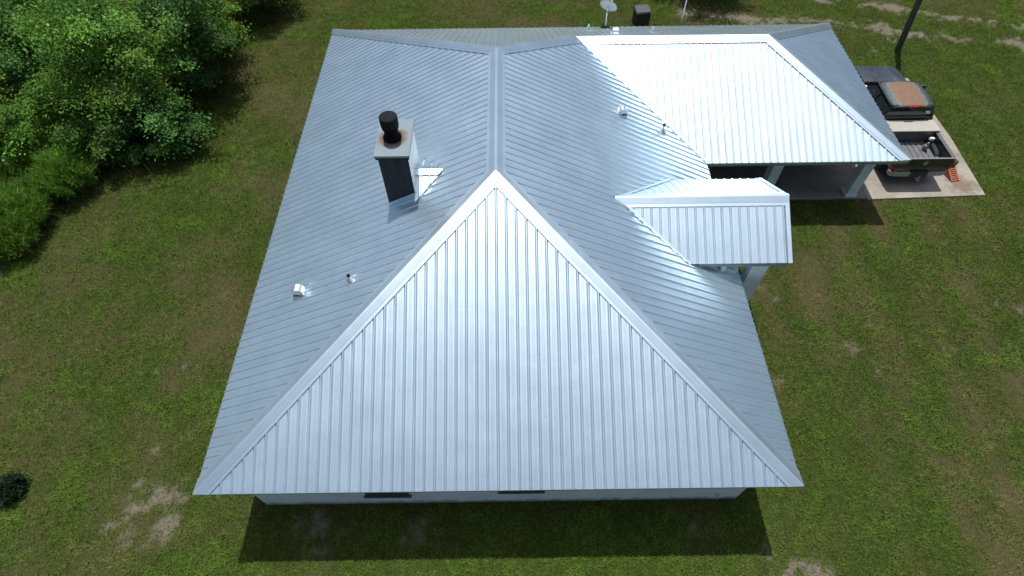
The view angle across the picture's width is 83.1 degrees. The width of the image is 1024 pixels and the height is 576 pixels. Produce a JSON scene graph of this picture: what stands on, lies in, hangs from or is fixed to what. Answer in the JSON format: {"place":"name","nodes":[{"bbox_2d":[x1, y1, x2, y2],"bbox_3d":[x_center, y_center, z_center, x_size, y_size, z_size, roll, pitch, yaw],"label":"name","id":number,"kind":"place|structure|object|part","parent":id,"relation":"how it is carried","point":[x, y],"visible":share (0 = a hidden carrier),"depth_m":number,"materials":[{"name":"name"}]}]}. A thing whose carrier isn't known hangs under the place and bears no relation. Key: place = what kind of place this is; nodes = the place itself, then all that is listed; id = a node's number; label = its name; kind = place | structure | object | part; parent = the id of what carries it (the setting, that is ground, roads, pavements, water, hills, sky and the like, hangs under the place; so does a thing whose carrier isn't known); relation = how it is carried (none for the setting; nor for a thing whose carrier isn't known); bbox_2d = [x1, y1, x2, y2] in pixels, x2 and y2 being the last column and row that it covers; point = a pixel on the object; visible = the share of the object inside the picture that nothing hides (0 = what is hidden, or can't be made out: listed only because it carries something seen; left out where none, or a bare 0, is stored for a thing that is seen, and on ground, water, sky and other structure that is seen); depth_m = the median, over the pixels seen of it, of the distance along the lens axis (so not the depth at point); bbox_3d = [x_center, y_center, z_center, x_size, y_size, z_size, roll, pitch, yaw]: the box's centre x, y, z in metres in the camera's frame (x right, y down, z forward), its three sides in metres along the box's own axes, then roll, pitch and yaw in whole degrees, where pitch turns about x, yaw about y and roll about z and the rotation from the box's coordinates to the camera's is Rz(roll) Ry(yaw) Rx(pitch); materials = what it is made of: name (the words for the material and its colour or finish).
{"place":"outdoors","nodes":[
{"label":"outdoors","id":0,"kind":"place"},
{"bbox_2d":[0,0,1023,575],"bbox_3d":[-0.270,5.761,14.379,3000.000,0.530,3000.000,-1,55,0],"label":"ground","id":1,"kind":"structure","parent":0,"point":[216,296],"depth_m":16.88,"materials":[{"name":"green plant"}]},
{"bbox_2d":[0,469,32,510],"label":"dark shrub","id":2,"kind":"object","parent":1,"relation":"on","point":[12,485],"visible":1,"depth_m":14.83,"materials":[{"name":"green plant"}]},
{"bbox_2d":[0,208,40,260],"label":"feathery shrub","id":3,"kind":"object","parent":1,"relation":"on","point":[9,238],"visible":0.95,"depth_m":18.55,"materials":[{"name":"green plant"}]},
{"bbox_2d":[0,138,49,188],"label":"feathery shrub","id":4,"kind":"object","parent":1,"relation":"on","point":[15,167],"visible":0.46,"depth_m":19.85,"materials":[{"name":"green plant"}]},
{"bbox_2d":[0,179,53,234],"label":"feathery shrub","id":5,"kind":"object","parent":1,"relation":"on","point":[16,203],"visible":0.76,"depth_m":18.93,"materials":[{"name":"green plant"}]},
{"bbox_2d":[6,165,58,210],"bbox_3d":[-16.287,-3.278,19.664,1.807,1.604,1.878,-1,55,0],"label":"feathery shrub","id":6,"kind":"object","parent":1,"relation":"on","point":[20,184],"visible":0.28,"depth_m":19.44,"materials":[{"name":"green plant"}]},
{"bbox_2d":[0,0,65,114],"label":"leafy tree","id":7,"kind":"object","parent":1,"relation":"on","point":[11,59],"visible":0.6,"depth_m":20.80,"materials":[{"name":"green plant"}]},
{"bbox_2d":[0,70,70,161],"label":"leafy tree","id":8,"kind":"object","parent":1,"relation":"on","point":[11,108],"visible":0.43,"depth_m":19.98,"materials":[{"name":"green plant"}]},
{"bbox_2d":[0,0,85,56],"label":"leafy tree","id":9,"kind":"object","parent":1,"relation":"on","point":[16,2],"visible":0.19,"depth_m":23.02,"materials":[{"name":"green plant"}]},
{"bbox_2d":[1,71,121,170],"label":"leafy tree","id":10,"kind":"object","parent":1,"relation":"on","point":[37,104],"visible":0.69,"depth_m":19.73,"materials":[{"name":"green plant"}]},
{"bbox_2d":[23,142,99,199],"bbox_3d":[-15.582,-4.097,19.912,2.420,2.135,2.392,-1,55,0],"label":"feathery shrub","id":11,"kind":"object","parent":1,"relation":"on","point":[46,170],"visible":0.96,"depth_m":19.66,"materials":[{"name":"green plant"}]},
{"bbox_2d":[40,122,100,171],"bbox_3d":[-15.750,-5.009,20.624,2.212,2.028,2.229,-1,55,0],"label":"feathery shrub","id":12,"kind":"object","parent":1,"relation":"on","point":[46,137],"visible":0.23,"depth_m":20.30,"materials":[{"name":"green plant"}]},
{"bbox_2d":[0,0,168,79],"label":"leafy tree","id":13,"kind":"object","parent":1,"relation":"on","point":[8,21],"visible":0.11,"depth_m":20.83,"materials":[{"name":"green plant"}]},
{"bbox_2d":[0,0,202,144],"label":"leafy tree","id":14,"kind":"object","parent":1,"relation":"on","point":[125,71],"visible":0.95,"depth_m":19.50,"materials":[{"name":"green plant"}]},
{"bbox_2d":[79,111,152,169],"bbox_3d":[-14.382,-5.226,20.883,2.690,2.129,2.580,-1,55,0],"label":"leafy tree","id":15,"kind":"object","parent":1,"relation":"on","point":[101,138],"visible":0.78,"depth_m":20.54,"materials":[{"name":"green plant"}]},
{"bbox_2d":[0,0,289,259],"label":"tall weeds","id":16,"kind":"object","parent":1,"relation":"on","point":[187,108],"visible":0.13,"depth_m":23.59,"materials":[{"name":"green plant"}]},
{"bbox_2d":[115,83,225,165],"bbox_3d":[-12.447,-5.934,20.994,3.839,2.744,2.922,-1,55,0],"label":"leafy tree","id":17,"kind":"object","parent":1,"relation":"on","point":[161,128],"visible":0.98,"depth_m":20.75,"materials":[{"name":"green plant"}]},
{"bbox_2d":[121,0,254,95],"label":"leafy tree","id":18,"kind":"object","parent":1,"relation":"on","point":[177,20],"visible":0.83,"depth_m":21.71,"materials":[{"name":"green plant"}]},
{"bbox_2d":[144,0,251,52],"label":"leafy tree","id":19,"kind":"object","parent":1,"relation":"on","point":[220,10],"visible":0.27,"depth_m":24.33,"materials":[{"name":"green plant"}]},
{"bbox_2d":[236,0,292,11],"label":"leafy tree","id":20,"kind":"object","parent":1,"relation":"on","point":[252,1],"visible":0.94,"depth_m":26.14,"materials":[{"name":"green plant"}]},
{"bbox_2d":[192,22,910,504],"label":"house","id":21,"kind":"structure","parent":1,"relation":"on","point":[502,264],"depth_m":13.84,"materials":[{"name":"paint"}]},
{"bbox_2d":[364,493,411,497],"bbox_3d":[-3.058,4.739,13.726,1.170,1.320,0.140,-1,55,0],"label":"window","id":22,"kind":"structure","parent":21,"relation":"in","point":[367,495],"depth_m":14.18,"materials":[{"name":"black glass"}]},
{"bbox_2d":[498,491,544,493],"bbox_3d":[0.230,4.961,14.042,1.140,0.067,0.067,-1,55,0],"label":"window","id":23,"kind":"structure","parent":21,"relation":"in","point":[499,492],"depth_m":14.01,"materials":[{"name":"black glass"}]},
{"bbox_2d":[600,0,616,27],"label":"satellite dish","id":24,"kind":"object","parent":21,"relation":"attached to","point":[608,5],"visible":0.99,"depth_m":21.56,"materials":[{"name":"metal"}]},
{"bbox_2d":[632,4,651,25],"bbox_3d":[5.925,-12.434,26.446,0.714,0.808,0.571,-7,55,-5],"label":"utility box","id":25,"kind":"object","parent":1,"relation":"on","point":[641,15],"visible":0.89,"depth_m":26.23,"materials":[{"name":"metal"}]},
{"bbox_2d":[680,0,686,24],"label":"antenna mast","id":26,"kind":"object","parent":1,"relation":"on","point":[683,12],"visible":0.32,"depth_m":22.45,"materials":[{"name":"silver metal"}]},
{"bbox_2d":[895,0,922,51],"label":"utility pole","id":27,"kind":"object","parent":1,"relation":"on","point":[907,27],"visible":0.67,"depth_m":24.32,"materials":[{"name":"wood"}]},
{"bbox_2d":[850,78,984,199],"bbox_3d":[14.528,-5.831,22.288,4.320,0.375,6.880,-1,55,0],"label":"parking pad","id":28,"kind":"object","parent":1,"relation":"on","point":[879,184],"visible":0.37,"depth_m":20.52,"materials":[{"name":"concrete"}]},
{"bbox_2d":[855,66,955,180],"bbox_3d":[14.083,-6.362,21.299,2.413,1.860,5.682,-1,55,0],"label":"pickup truck","id":29,"kind":"object","parent":28,"relation":"on","point":[905,106],"visible":0.68,"depth_m":20.46,"materials":[{"name":"black paint"}]},
{"bbox_3d":[13.293,-7.025,20.989,0.197,0.388,1.940,-1,55,0],"label":"side window","id":30,"kind":"part","parent":29,"relation":"part of","materials":[{"name":"black glass"}]},
{"bbox_3d":[14.085,-6.271,20.449,1.760,0.386,0.068,-1,55,0],"label":"rear window","id":31,"kind":"part","parent":29,"relation":"part of","materials":[{"name":"black glass"}]},
{"bbox_2d":[921,142,929,150],"bbox_3d":[14.563,-4.987,20.309,0.180,0.310,0.183,-39,63,-24],"label":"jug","id":32,"kind":"object","parent":29,"relation":"in","point":[925,147],"visible":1,"depth_m":20.28,"materials":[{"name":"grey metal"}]},
{"bbox_2d":[944,166,958,181],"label":"wheel ramp","id":33,"kind":"structure","parent":28,"relation":"on","point":[951,171],"depth_m":20.62,"materials":[{"name":"orange plastic"}]},
{"bbox_2d":[707,165,865,199],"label":"carport floor","id":34,"kind":"structure","parent":0,"point":[811,182],"depth_m":20.78,"materials":[{"name":"concrete"}]}
]}

